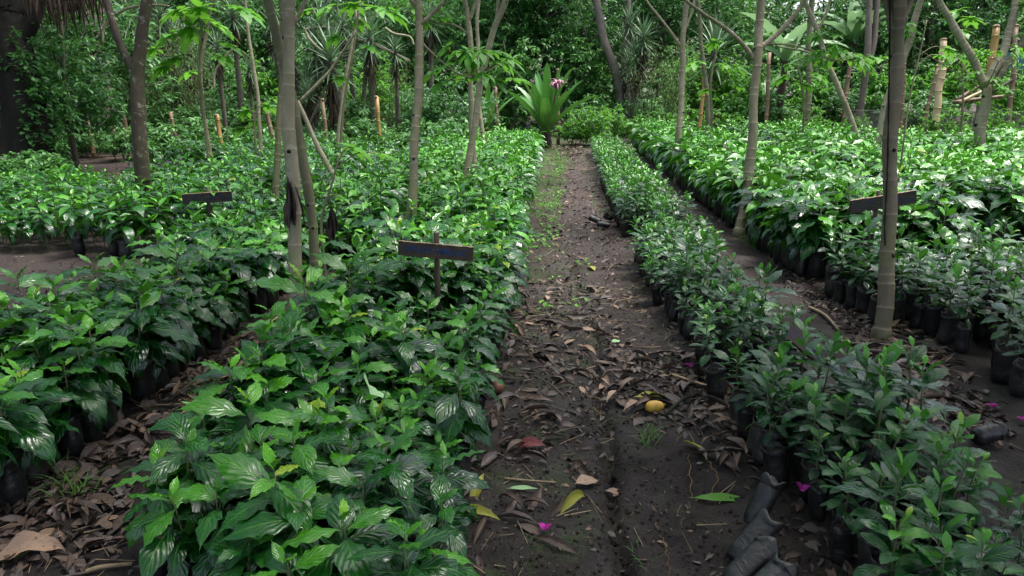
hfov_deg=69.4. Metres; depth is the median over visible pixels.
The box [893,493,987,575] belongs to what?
fruit seedling
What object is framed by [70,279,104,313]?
coffee seedling
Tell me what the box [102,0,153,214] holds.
forked tree
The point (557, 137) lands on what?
bamboo post
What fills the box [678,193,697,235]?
fruit seedling
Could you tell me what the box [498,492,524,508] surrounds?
fallen leaf
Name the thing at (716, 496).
fallen leaf
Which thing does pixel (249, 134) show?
shrub
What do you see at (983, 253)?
fruit seedling
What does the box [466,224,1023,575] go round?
soil clods
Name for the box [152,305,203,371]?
coffee seedling
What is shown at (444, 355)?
coffee seedling
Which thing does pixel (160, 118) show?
leafy shrub
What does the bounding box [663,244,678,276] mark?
fruit seedling
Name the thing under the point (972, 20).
lobed sapling
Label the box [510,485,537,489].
fallen leaf
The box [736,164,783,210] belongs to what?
coffee seedling
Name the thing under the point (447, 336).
coffee seedling
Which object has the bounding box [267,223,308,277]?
coffee seedling
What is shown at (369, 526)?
coffee seedling
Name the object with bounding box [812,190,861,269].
coffee seedling
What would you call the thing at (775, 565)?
tipped grow bag
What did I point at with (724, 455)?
fallen leaf
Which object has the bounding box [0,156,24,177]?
black sack
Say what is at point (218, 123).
bamboo post
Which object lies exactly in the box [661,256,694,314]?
fruit seedling
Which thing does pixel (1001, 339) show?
fruit seedling
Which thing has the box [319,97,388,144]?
leafy shrub
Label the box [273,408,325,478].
coffee seedling
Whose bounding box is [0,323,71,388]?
coffee seedling
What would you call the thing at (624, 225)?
fruit seedling
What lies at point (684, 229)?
fruit seedling
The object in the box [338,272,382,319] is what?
coffee seedling
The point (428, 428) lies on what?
coffee seedling
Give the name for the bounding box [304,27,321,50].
bare branch
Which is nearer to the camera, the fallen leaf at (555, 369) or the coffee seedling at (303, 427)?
the coffee seedling at (303, 427)
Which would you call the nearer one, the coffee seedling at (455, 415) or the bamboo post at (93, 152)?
the coffee seedling at (455, 415)
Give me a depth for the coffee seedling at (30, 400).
3.27 m
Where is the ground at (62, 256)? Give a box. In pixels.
[0,88,1023,575]
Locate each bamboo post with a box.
[87,121,96,158]
[121,115,130,152]
[169,112,178,147]
[214,114,222,143]
[265,112,274,138]
[320,98,328,140]
[374,96,381,141]
[493,87,498,129]
[556,69,560,144]
[697,77,704,128]
[764,52,771,125]
[841,52,852,126]
[898,59,906,133]
[920,65,937,133]
[932,38,946,137]
[986,24,999,126]
[1007,24,1018,127]
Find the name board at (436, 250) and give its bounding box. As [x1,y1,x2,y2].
[398,232,473,320]
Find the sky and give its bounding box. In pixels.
[153,0,978,87]
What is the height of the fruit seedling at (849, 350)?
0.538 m
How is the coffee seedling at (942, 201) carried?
on the ground at (62, 256)
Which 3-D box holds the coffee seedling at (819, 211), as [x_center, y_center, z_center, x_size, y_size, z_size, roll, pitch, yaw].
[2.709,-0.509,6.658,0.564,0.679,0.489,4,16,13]
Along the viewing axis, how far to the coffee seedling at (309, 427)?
3.03 m
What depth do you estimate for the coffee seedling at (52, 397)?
3.05 m
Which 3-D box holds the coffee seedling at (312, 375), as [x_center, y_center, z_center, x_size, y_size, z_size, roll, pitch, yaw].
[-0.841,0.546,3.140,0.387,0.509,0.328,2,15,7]
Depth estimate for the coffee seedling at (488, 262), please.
5.13 m
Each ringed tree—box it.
[199,0,212,158]
[243,0,262,156]
[263,0,319,310]
[272,0,283,209]
[281,0,306,318]
[298,30,356,192]
[335,0,360,153]
[375,0,477,174]
[406,0,531,223]
[463,0,508,178]
[475,0,485,145]
[645,0,694,184]
[683,0,878,237]
[696,0,709,128]
[738,0,860,139]
[802,0,814,124]
[870,0,914,340]
[873,0,923,144]
[879,0,1023,147]
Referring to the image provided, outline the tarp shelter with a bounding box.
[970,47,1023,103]
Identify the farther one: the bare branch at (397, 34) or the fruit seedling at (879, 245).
the bare branch at (397, 34)
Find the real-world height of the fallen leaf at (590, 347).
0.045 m
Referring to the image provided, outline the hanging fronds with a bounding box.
[22,0,122,42]
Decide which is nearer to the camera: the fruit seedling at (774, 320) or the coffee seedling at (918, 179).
the fruit seedling at (774, 320)
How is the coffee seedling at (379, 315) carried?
on the ground at (62, 256)
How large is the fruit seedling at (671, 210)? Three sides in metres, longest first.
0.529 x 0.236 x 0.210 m
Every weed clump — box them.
[549,108,597,144]
[566,105,613,143]
[588,103,629,141]
[614,114,649,137]
[646,108,684,124]
[672,104,713,128]
[702,108,742,131]
[724,108,773,125]
[760,106,800,124]
[787,107,831,127]
[838,113,876,136]
[915,108,971,137]
[987,108,1023,138]
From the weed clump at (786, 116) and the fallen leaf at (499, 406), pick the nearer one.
the fallen leaf at (499, 406)
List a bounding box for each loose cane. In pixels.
[952,95,1004,103]
[955,85,978,99]
[959,91,980,103]
[995,76,1016,92]
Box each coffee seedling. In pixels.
[0,266,63,345]
[0,291,51,354]
[0,295,93,405]
[0,297,45,368]
[0,303,48,364]
[0,306,28,353]
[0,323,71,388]
[0,343,38,403]
[0,359,75,428]
[0,366,85,484]
[0,374,55,504]
[2,322,75,412]
[9,291,82,324]
[15,377,68,407]
[18,306,127,407]
[22,356,106,457]
[23,274,86,312]
[27,284,82,311]
[28,305,120,352]
[37,291,92,313]
[39,326,132,442]
[45,271,95,303]
[48,314,141,432]
[50,252,129,301]
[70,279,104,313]
[71,296,144,395]
[72,290,137,337]
[73,301,122,349]
[75,309,129,387]
[82,265,153,305]
[85,252,165,306]
[86,290,201,403]
[93,274,189,391]
[98,270,170,336]
[99,265,151,292]
[101,290,148,379]
[102,301,137,326]
[107,441,208,575]
[120,257,160,272]
[120,428,231,513]
[122,256,154,286]
[123,477,219,575]
[124,264,160,292]
[127,227,186,265]
[127,267,193,378]
[128,258,148,270]
[134,242,203,286]
[135,235,216,277]
[138,225,211,274]
[144,393,267,456]
[148,263,208,334]
[149,209,227,254]
[149,412,240,563]
[152,252,215,306]
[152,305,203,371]
[154,439,193,479]
[156,262,220,338]
[168,237,240,279]
[173,287,226,361]
[174,472,252,575]
[175,382,294,502]
[178,220,221,255]
[181,238,255,294]
[181,354,266,447]
[188,255,239,322]
[189,430,250,505]
[190,347,291,424]
[193,284,239,351]
[194,216,234,245]
[202,520,290,575]
[203,207,246,249]
[203,261,257,327]
[206,442,324,575]
[208,215,248,236]
[208,233,273,321]
[209,273,248,336]
[210,234,240,271]
[210,450,306,571]
[213,218,255,266]
[214,246,256,296]
[218,475,368,575]
[221,375,300,447]
[223,237,285,314]
[223,340,301,426]
[224,322,295,399]
[229,301,336,388]
[231,423,304,507]
[241,227,288,307]
[242,539,341,575]
[243,221,287,301]
[244,442,294,498]
[245,308,305,349]
[246,262,346,342]
[248,417,347,522]
[252,226,276,258]
[256,297,321,339]
[260,310,344,407]
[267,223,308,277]
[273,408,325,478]
[274,315,351,392]
[276,363,357,430]
[281,492,419,575]
[282,397,357,485]
[285,277,347,330]
[287,341,352,406]
[287,386,371,475]
[291,451,383,525]
[292,393,356,429]
[293,260,358,318]
[293,470,333,526]
[294,280,345,330]
[298,282,375,358]
[303,304,364,367]
[306,268,370,295]
[312,250,399,341]
[312,459,429,546]
[312,467,392,544]
[313,302,369,350]
[315,294,378,385]
[319,435,392,492]
[320,328,347,381]
[322,350,398,413]
[325,257,377,290]
[326,235,404,317]
[327,422,431,540]
[330,257,371,297]
[332,418,367,464]
[334,384,385,433]
[337,517,467,575]
[338,231,386,291]
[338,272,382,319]
[343,310,420,385]
[343,323,399,403]
[345,419,420,493]
[349,317,404,408]
[349,398,420,463]
[355,414,454,515]
[356,391,428,437]
[358,204,416,256]
[358,296,399,340]
[358,316,447,399]
[364,264,396,306]
[365,363,413,411]
[366,236,433,306]
[366,298,424,352]
[367,254,398,283]
[368,244,397,307]
[370,267,415,310]
[372,217,419,258]
[372,249,409,276]
[372,255,416,295]
[375,384,421,431]
[378,210,412,250]
[378,394,444,462]
[379,240,456,323]
[380,311,437,388]
[380,384,463,456]
[383,441,491,542]
[388,220,424,257]
[391,257,449,324]
[393,291,444,353]
[393,356,472,438]
[407,220,446,268]
[407,297,451,358]
[408,365,455,439]
[409,229,445,257]
[409,479,476,565]
[410,224,441,242]
[411,527,479,575]
[413,269,466,331]
[417,240,447,300]
[417,339,454,391]
[418,431,469,498]
[420,452,462,514]
[421,329,462,392]
[422,357,491,472]
[422,362,461,406]
[423,205,473,236]
[424,334,457,365]
[424,336,496,413]
[425,304,476,347]
[429,307,473,353]
[430,236,478,279]
[430,259,478,304]
[431,230,457,241]
[437,311,495,379]
[441,216,480,238]
[443,233,505,313]
[447,274,480,302]
[447,304,506,358]
[448,265,502,316]
[450,352,507,414]
[450,384,486,442]
[453,224,480,242]
[453,230,491,261]
[455,289,516,346]
[456,228,485,259]
[460,301,507,360]
[462,318,497,395]
[463,284,527,359]
[466,240,520,288]
[466,249,496,279]
[466,258,519,326]
[468,211,514,246]
[469,194,507,239]
[470,261,521,324]
[471,236,489,258]
[471,279,520,338]
[472,225,510,257]
[475,248,531,319]
[478,236,530,291]
[480,232,527,267]
[481,204,539,245]
[484,236,531,293]
[491,203,530,245]
[731,175,784,246]
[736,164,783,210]
[744,180,790,253]
[757,182,802,267]
[759,188,796,263]
[770,181,838,271]
[773,164,812,201]
[781,216,823,276]
[782,189,847,247]
[793,180,831,203]
[795,178,848,200]
[795,196,838,277]
[799,181,841,219]
[802,195,842,245]
[806,198,859,258]
[810,161,871,178]
[811,161,850,180]
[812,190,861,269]
[813,167,873,201]
[816,166,858,189]
[819,177,880,258]
[821,184,844,193]
[822,187,850,202]
[823,172,859,191]
[826,178,881,229]
[831,167,869,194]
[835,190,881,269]
[836,160,882,186]
[841,195,906,245]
[842,187,878,198]
[843,188,862,211]
[847,189,902,238]
[851,166,871,179]
[857,179,871,190]
[871,164,932,191]
[878,213,910,263]
[881,186,926,236]
[882,181,903,188]
[895,199,940,265]
[895,205,944,273]
[899,181,926,206]
[904,184,950,242]
[905,204,957,268]
[907,200,927,227]
[908,203,970,271]
[909,167,989,246]
[914,184,987,227]
[917,184,962,222]
[919,160,973,223]
[919,203,983,273]
[950,162,1021,245]
[951,172,994,231]
[972,163,1022,215]
[977,169,1023,238]
[982,176,1023,248]
[994,178,1023,238]
[1003,188,1023,244]
[1006,176,1023,228]
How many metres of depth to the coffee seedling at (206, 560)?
2.23 m
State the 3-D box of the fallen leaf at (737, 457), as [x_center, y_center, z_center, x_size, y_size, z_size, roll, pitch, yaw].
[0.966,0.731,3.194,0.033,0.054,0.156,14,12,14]
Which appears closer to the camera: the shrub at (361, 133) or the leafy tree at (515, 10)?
the shrub at (361, 133)
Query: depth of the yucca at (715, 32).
23.89 m
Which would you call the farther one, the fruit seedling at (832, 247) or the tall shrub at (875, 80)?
the tall shrub at (875, 80)
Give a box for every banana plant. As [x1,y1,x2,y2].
[730,57,803,107]
[731,12,849,122]
[814,0,885,125]
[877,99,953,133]
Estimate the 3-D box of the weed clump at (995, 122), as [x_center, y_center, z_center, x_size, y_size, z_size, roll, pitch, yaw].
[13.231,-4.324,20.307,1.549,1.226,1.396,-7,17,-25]
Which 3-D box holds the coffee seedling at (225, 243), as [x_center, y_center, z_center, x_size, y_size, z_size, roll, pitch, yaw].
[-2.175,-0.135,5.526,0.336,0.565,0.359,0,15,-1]
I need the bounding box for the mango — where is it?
[645,400,665,412]
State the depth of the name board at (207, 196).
7.20 m
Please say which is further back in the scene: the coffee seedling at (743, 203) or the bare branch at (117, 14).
the bare branch at (117, 14)
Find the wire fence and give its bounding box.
[844,105,1023,137]
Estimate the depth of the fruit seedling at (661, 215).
6.76 m
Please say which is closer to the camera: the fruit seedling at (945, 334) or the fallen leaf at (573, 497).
the fallen leaf at (573, 497)
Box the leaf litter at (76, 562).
[0,144,1023,575]
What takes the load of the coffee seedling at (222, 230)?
on the ground at (62, 256)
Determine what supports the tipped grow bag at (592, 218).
on the ground at (62, 256)
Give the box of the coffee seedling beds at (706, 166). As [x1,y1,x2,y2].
[0,114,1023,475]
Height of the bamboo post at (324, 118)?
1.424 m
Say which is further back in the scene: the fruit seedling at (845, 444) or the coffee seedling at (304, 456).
the fruit seedling at (845, 444)
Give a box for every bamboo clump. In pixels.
[99,7,227,139]
[110,36,173,132]
[367,28,414,144]
[613,23,713,135]
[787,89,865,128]
[878,0,989,100]
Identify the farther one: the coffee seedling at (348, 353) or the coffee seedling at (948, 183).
the coffee seedling at (948, 183)
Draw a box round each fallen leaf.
[0,530,64,561]
[32,506,43,515]
[38,528,62,536]
[45,502,64,520]
[47,493,57,505]
[50,551,72,554]
[66,500,102,512]
[67,497,73,518]
[79,443,100,465]
[83,476,103,482]
[89,493,116,503]
[94,515,119,525]
[98,445,116,457]
[115,435,139,444]
[196,357,207,363]
[363,373,383,397]
[467,504,499,519]
[470,474,483,496]
[473,515,487,543]
[475,555,482,570]
[480,451,499,467]
[490,377,512,383]
[491,413,497,426]
[493,391,516,401]
[497,402,502,413]
[497,510,534,521]
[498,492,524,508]
[500,437,516,444]
[502,396,508,407]
[505,492,518,511]
[506,439,522,451]
[507,348,513,357]
[509,310,527,315]
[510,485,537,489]
[512,450,548,461]
[513,350,529,355]
[513,393,540,398]
[515,436,545,448]
[517,325,523,336]
[517,403,549,413]
[517,523,541,534]
[521,388,541,391]
[524,497,550,507]
[527,486,541,509]
[531,396,551,400]
[533,413,546,419]
[536,535,576,553]
[540,320,557,324]
[541,433,565,436]
[542,318,567,324]
[546,412,561,421]
[551,376,564,380]
[551,495,563,516]
[552,366,560,374]
[555,381,574,386]
[560,421,575,426]
[560,489,584,513]
[562,326,583,329]
[565,313,589,318]
[569,368,590,372]
[569,409,580,415]
[571,366,588,376]
[575,474,597,484]
[576,291,592,294]
[576,457,591,476]
[578,344,595,353]
[591,387,602,394]
[596,333,614,337]
[597,360,615,364]
[599,382,606,388]
[600,375,609,384]
[601,257,609,262]
[603,366,626,371]
[605,505,616,507]
[606,390,619,402]
[606,488,617,494]
[610,370,645,380]
[615,398,629,408]
[619,377,636,389]
[623,399,640,410]
[627,378,644,388]
[631,357,656,363]
[632,350,647,355]
[636,391,662,396]
[636,396,649,405]
[640,381,660,393]
[649,393,674,402]
[650,398,672,405]
[653,366,678,373]
[663,392,683,404]
[680,352,697,359]
[680,378,691,389]
[681,450,713,453]
[685,366,704,373]
[685,440,700,447]
[686,374,699,378]
[692,493,739,500]
[693,384,706,387]
[693,405,707,409]
[694,447,706,458]
[703,395,728,409]
[707,446,742,453]
[710,416,731,422]
[715,430,748,436]
[715,452,740,471]
[716,445,725,460]
[719,451,731,465]
[722,420,736,424]
[722,436,745,448]
[726,450,755,460]
[729,425,736,436]
[733,452,740,467]
[904,398,916,405]
[915,340,935,344]
[918,393,950,400]
[924,343,948,353]
[941,380,949,386]
[947,409,971,415]
[962,373,973,382]
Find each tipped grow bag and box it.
[588,214,600,222]
[596,220,609,227]
[603,213,613,220]
[721,533,783,575]
[726,508,784,560]
[743,472,786,523]
[754,552,798,575]
[970,420,1007,444]
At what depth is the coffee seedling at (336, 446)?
2.66 m
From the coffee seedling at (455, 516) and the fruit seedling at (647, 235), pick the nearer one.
the coffee seedling at (455, 516)
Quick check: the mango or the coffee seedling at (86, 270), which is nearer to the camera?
the mango
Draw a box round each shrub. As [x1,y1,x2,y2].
[0,149,74,182]
[0,151,77,184]
[50,104,122,142]
[55,131,86,157]
[61,131,112,157]
[77,125,151,160]
[109,48,156,129]
[112,64,185,121]
[117,112,150,129]
[117,122,178,154]
[146,105,191,138]
[148,117,231,153]
[150,69,227,118]
[164,103,237,141]
[170,43,233,127]
[190,73,262,141]
[200,128,246,149]
[206,49,276,132]
[214,101,275,143]
[227,60,278,127]
[229,72,276,132]
[233,123,274,148]
[252,60,320,126]
[262,33,348,131]
[266,92,328,133]
[267,125,323,141]
[300,79,328,128]
[306,130,353,147]
[318,116,354,137]
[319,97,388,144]
[322,39,393,99]
[322,86,382,139]
[328,118,393,147]
[345,51,412,139]
[346,68,412,128]
[367,94,412,135]
[370,128,420,154]
[391,117,456,141]
[396,93,449,139]
[399,64,505,130]
[400,44,468,123]
[402,96,468,133]
[420,116,486,141]
[475,38,541,131]
[545,24,623,127]
[563,92,641,132]
[593,57,645,114]
[612,97,676,122]
[640,43,708,119]
[649,92,674,117]
[656,49,732,126]
[686,96,737,122]
[691,50,775,129]
[717,59,766,115]
[721,90,800,124]
[770,50,829,125]
[784,67,841,126]
[787,104,822,121]
[788,80,840,121]
[811,68,883,127]
[815,43,871,119]
[837,55,922,131]
[850,63,888,96]
[887,57,949,102]
[902,87,958,136]
[907,54,993,129]
[917,34,999,105]
[969,64,1023,130]
[994,56,1023,108]
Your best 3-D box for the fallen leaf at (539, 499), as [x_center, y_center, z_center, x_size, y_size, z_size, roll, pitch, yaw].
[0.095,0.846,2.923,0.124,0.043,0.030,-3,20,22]
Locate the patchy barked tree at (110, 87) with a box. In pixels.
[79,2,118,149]
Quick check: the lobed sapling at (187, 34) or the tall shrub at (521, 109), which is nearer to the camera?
the lobed sapling at (187, 34)
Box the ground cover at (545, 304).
[11,90,1001,310]
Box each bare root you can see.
[655,522,670,574]
[681,455,692,525]
[707,461,718,502]
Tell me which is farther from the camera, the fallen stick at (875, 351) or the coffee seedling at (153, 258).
the coffee seedling at (153, 258)
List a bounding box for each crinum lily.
[454,83,519,130]
[506,62,599,147]
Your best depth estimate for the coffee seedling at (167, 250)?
4.78 m
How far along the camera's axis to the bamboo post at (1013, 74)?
20.96 m
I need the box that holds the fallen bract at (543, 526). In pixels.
[539,523,550,529]
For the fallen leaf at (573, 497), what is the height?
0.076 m
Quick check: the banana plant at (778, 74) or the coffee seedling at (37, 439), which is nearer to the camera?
the coffee seedling at (37, 439)
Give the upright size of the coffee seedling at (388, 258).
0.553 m
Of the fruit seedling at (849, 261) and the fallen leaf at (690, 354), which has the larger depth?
the fruit seedling at (849, 261)
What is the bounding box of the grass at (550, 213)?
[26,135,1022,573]
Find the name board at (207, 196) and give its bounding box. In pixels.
[181,187,232,231]
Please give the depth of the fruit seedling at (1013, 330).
4.73 m
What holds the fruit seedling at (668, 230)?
on the ground at (62, 256)
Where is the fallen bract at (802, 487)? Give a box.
[796,482,809,491]
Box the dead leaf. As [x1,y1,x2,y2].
[283,175,304,231]
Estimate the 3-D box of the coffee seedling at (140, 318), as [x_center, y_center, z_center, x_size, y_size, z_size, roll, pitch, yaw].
[-1.923,0.237,3.950,0.558,0.677,0.463,7,17,24]
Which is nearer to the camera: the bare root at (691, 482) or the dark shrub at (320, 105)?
the bare root at (691, 482)
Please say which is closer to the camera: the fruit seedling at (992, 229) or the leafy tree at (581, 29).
the fruit seedling at (992, 229)
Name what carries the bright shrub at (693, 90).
on the ground at (62, 256)
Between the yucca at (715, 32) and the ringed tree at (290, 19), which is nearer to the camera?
the ringed tree at (290, 19)
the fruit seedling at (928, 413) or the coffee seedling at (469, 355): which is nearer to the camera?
the fruit seedling at (928, 413)
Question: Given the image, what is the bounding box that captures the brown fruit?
[492,381,503,393]
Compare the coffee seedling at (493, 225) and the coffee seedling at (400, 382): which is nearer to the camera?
the coffee seedling at (400, 382)
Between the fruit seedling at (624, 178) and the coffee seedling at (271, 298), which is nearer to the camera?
the coffee seedling at (271, 298)
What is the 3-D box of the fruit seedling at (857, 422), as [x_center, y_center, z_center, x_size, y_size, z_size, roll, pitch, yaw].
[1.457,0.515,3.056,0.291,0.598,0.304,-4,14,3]
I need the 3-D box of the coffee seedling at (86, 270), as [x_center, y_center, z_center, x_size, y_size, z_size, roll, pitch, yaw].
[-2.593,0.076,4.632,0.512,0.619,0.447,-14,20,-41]
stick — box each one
[85,562,132,573]
[92,456,134,468]
[153,403,185,406]
[504,477,555,482]
[512,314,552,317]
[535,375,562,394]
[662,391,701,416]
[670,373,705,384]
[808,306,838,330]
[850,342,927,349]
[869,348,907,355]
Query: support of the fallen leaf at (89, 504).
on the ground at (62, 256)
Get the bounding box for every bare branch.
[101,4,168,43]
[213,49,232,89]
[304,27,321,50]
[304,87,325,135]
[307,26,409,62]
[384,27,414,44]
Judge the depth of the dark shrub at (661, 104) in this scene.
26.17 m
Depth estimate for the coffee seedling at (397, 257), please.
5.01 m
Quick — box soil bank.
[862,102,1023,135]
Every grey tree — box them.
[593,0,630,135]
[855,0,879,133]
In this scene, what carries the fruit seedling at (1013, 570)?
on the ground at (62, 256)
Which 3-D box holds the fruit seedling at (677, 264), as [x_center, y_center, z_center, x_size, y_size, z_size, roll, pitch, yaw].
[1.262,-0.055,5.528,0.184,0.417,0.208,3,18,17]
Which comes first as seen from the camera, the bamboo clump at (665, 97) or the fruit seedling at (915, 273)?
the fruit seedling at (915, 273)
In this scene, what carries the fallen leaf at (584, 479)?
on the soil clods
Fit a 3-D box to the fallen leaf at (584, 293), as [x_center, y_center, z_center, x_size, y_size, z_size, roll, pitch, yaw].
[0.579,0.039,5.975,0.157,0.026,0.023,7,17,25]
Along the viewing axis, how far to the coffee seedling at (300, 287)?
4.05 m
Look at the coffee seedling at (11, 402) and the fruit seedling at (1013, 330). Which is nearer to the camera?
the coffee seedling at (11, 402)
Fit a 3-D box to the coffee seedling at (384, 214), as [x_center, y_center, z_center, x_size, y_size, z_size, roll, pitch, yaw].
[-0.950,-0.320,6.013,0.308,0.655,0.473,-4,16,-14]
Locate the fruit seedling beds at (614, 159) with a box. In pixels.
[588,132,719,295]
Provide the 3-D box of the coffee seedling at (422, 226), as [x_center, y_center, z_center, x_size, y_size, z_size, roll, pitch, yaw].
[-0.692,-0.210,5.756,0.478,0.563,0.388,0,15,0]
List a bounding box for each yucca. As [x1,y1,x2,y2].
[101,0,168,135]
[205,29,231,138]
[212,0,247,139]
[234,52,263,135]
[251,0,297,84]
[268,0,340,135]
[295,12,371,135]
[296,56,324,137]
[324,0,383,145]
[349,5,393,130]
[383,30,410,144]
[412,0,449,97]
[606,12,661,135]
[609,3,647,132]
[678,6,749,118]
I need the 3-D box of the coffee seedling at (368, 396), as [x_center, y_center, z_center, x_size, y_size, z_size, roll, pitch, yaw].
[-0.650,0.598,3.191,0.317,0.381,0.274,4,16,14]
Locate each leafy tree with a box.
[0,8,127,171]
[36,0,183,151]
[36,8,67,54]
[40,0,185,122]
[120,0,276,131]
[124,0,228,96]
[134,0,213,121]
[165,0,312,86]
[205,0,335,94]
[255,0,396,117]
[295,0,445,123]
[296,0,510,91]
[359,0,510,96]
[394,0,541,99]
[439,0,581,128]
[472,0,623,130]
[521,0,653,101]
[550,0,711,69]
[604,0,747,120]
[607,0,787,59]
[611,0,714,104]
[655,0,779,118]
[688,0,817,104]
[733,0,814,82]
[776,0,880,96]
[786,0,885,90]
[791,0,961,92]
[815,0,983,70]
[833,0,1023,85]
[907,0,1023,100]
[947,0,1023,84]
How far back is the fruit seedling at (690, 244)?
5.93 m
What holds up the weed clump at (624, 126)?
on the ground at (62, 256)
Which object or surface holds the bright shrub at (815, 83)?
on the ground at (62, 256)
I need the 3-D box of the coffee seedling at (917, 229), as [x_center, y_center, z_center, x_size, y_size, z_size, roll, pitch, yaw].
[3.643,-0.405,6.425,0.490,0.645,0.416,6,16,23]
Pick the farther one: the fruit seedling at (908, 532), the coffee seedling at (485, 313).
the coffee seedling at (485, 313)
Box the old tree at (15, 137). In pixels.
[0,0,77,181]
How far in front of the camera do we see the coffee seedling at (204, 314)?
4.44 m
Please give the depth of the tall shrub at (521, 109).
24.67 m
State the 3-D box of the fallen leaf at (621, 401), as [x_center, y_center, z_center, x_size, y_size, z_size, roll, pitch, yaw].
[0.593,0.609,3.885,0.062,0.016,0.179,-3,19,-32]
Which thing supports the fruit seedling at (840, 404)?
on the ground at (62, 256)
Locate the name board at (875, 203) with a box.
[850,190,916,258]
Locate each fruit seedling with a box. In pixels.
[609,183,625,227]
[611,172,629,211]
[612,192,628,222]
[615,192,634,236]
[618,187,635,216]
[621,186,639,215]
[626,215,649,257]
[628,183,642,217]
[628,192,643,235]
[629,178,648,230]
[629,223,661,275]
[630,236,647,270]
[632,175,645,206]
[633,215,649,263]
[634,166,648,205]
[634,225,651,261]
[635,175,655,225]
[638,219,656,253]
[638,254,661,296]
[639,241,663,281]
[639,257,665,304]
[640,224,660,278]
[643,240,666,286]
[646,170,664,209]
[648,192,676,232]
[649,212,673,253]
[650,222,666,269]
[651,199,670,247]
[651,223,666,257]
[652,163,663,190]
[656,217,676,247]
[658,258,682,310]
[659,223,680,259]
[661,233,672,279]
[661,234,683,277]
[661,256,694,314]
[662,197,679,231]
[663,222,687,263]
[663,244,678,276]
[664,198,681,235]
[665,259,676,291]
[666,267,694,322]
[667,198,685,221]
[668,207,684,249]
[668,229,704,289]
[669,235,703,300]
[669,254,688,286]
[670,257,699,325]
[671,252,684,281]
[673,191,682,219]
[673,280,698,333]
[674,226,692,254]
[674,237,692,276]
[675,190,695,237]
[675,231,695,271]
[676,196,694,233]
[677,214,696,248]
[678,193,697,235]
[679,255,705,306]
[683,251,720,339]
[683,295,704,347]
[686,277,716,323]
[688,314,728,400]
[691,226,716,273]
[691,257,712,305]
[691,261,730,304]
[691,303,717,361]
[692,229,712,262]
[692,300,726,367]
[693,215,712,246]
[694,217,711,251]
[694,222,710,250]
[694,305,719,367]
[697,249,720,293]
[697,278,722,332]
[699,234,729,293]
[700,281,751,349]
[706,226,724,263]
[706,290,728,330]
[709,229,727,278]
[712,302,747,369]
[714,255,734,309]
[715,252,740,321]
[716,259,733,318]
[717,268,750,323]
[717,337,755,425]
[718,283,745,343]
[719,287,770,363]
[721,268,754,326]
[721,347,757,395]
[723,298,762,387]
[724,296,760,348]
[727,286,764,323]
[729,363,770,440]
[734,302,762,352]
[739,290,778,372]
[739,348,793,455]
[740,262,780,334]
[742,261,797,349]
[743,345,771,400]
[745,370,794,487]
[749,341,800,407]
[752,378,805,466]
[753,352,802,430]
[762,303,795,382]
[763,312,794,356]
[765,327,806,400]
[770,314,837,401]
[775,304,814,377]
[776,375,832,480]
[778,328,828,436]
[789,383,833,502]
[790,330,863,441]
[791,392,827,468]
[792,343,845,420]
[794,426,842,521]
[808,392,870,493]
[818,215,850,280]
[818,339,869,441]
[818,391,847,453]
[819,451,871,564]
[821,223,862,297]
[822,458,876,537]
[828,249,853,302]
[830,223,861,278]
[830,344,905,455]
[830,370,875,446]
[833,447,931,575]
[835,375,913,517]
[836,340,927,432]
[837,357,900,421]
[840,248,876,308]
[841,244,862,278]
[841,351,912,479]
[843,225,877,283]
[844,210,881,293]
[847,462,903,565]
[852,252,878,314]
[852,499,933,575]
[856,462,902,514]
[860,222,880,271]
[864,264,877,322]
[867,231,906,289]
[869,406,930,529]
[871,226,917,292]
[872,336,944,478]
[876,230,905,261]
[883,405,965,519]
[886,354,961,479]
[892,260,917,323]
[892,472,938,554]
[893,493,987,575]
[895,242,918,284]
[895,468,978,573]
[895,531,979,575]
[897,248,948,319]
[901,254,919,303]
[901,437,981,550]
[903,242,919,283]
[908,261,940,328]
[911,239,934,271]
[915,260,957,334]
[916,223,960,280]
[917,237,949,302]
[917,248,936,303]
[920,242,970,295]
[920,263,974,344]
[923,430,968,518]
[927,411,986,529]
[930,447,998,572]
[933,262,969,311]
[935,257,965,307]
[935,446,1001,541]
[936,529,1020,575]
[949,244,957,267]
[949,258,987,340]
[950,277,988,353]
[950,517,992,570]
[955,220,986,289]
[957,224,996,293]
[958,527,1023,575]
[960,481,1023,575]
[962,240,1016,340]
[967,256,1002,322]
[968,242,995,301]
[971,241,1000,288]
[976,226,1015,282]
[976,270,1021,348]
[980,251,1016,300]
[980,276,1023,384]
[984,216,1017,276]
[984,258,1023,322]
[985,494,1023,575]
[988,280,1023,367]
[996,246,1019,293]
[996,268,1023,339]
[999,224,1023,259]
[1001,251,1023,330]
[1001,301,1023,397]
[1002,241,1023,291]
[1002,244,1023,303]
[1002,545,1023,575]
[1009,304,1023,357]
[1010,271,1023,333]
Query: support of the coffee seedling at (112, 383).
on the ground at (62, 256)
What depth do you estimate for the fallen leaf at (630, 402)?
3.78 m
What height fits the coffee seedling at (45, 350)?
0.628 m
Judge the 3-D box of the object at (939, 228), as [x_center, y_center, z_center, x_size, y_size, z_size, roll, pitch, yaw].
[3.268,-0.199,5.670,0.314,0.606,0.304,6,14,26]
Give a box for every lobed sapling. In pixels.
[146,0,265,167]
[231,96,277,157]
[295,1,409,152]
[306,143,395,278]
[686,38,748,129]
[770,50,828,132]
[863,20,956,182]
[941,7,986,131]
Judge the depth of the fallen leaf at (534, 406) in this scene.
3.77 m
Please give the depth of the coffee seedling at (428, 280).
4.67 m
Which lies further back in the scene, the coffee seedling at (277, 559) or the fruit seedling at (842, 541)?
the fruit seedling at (842, 541)

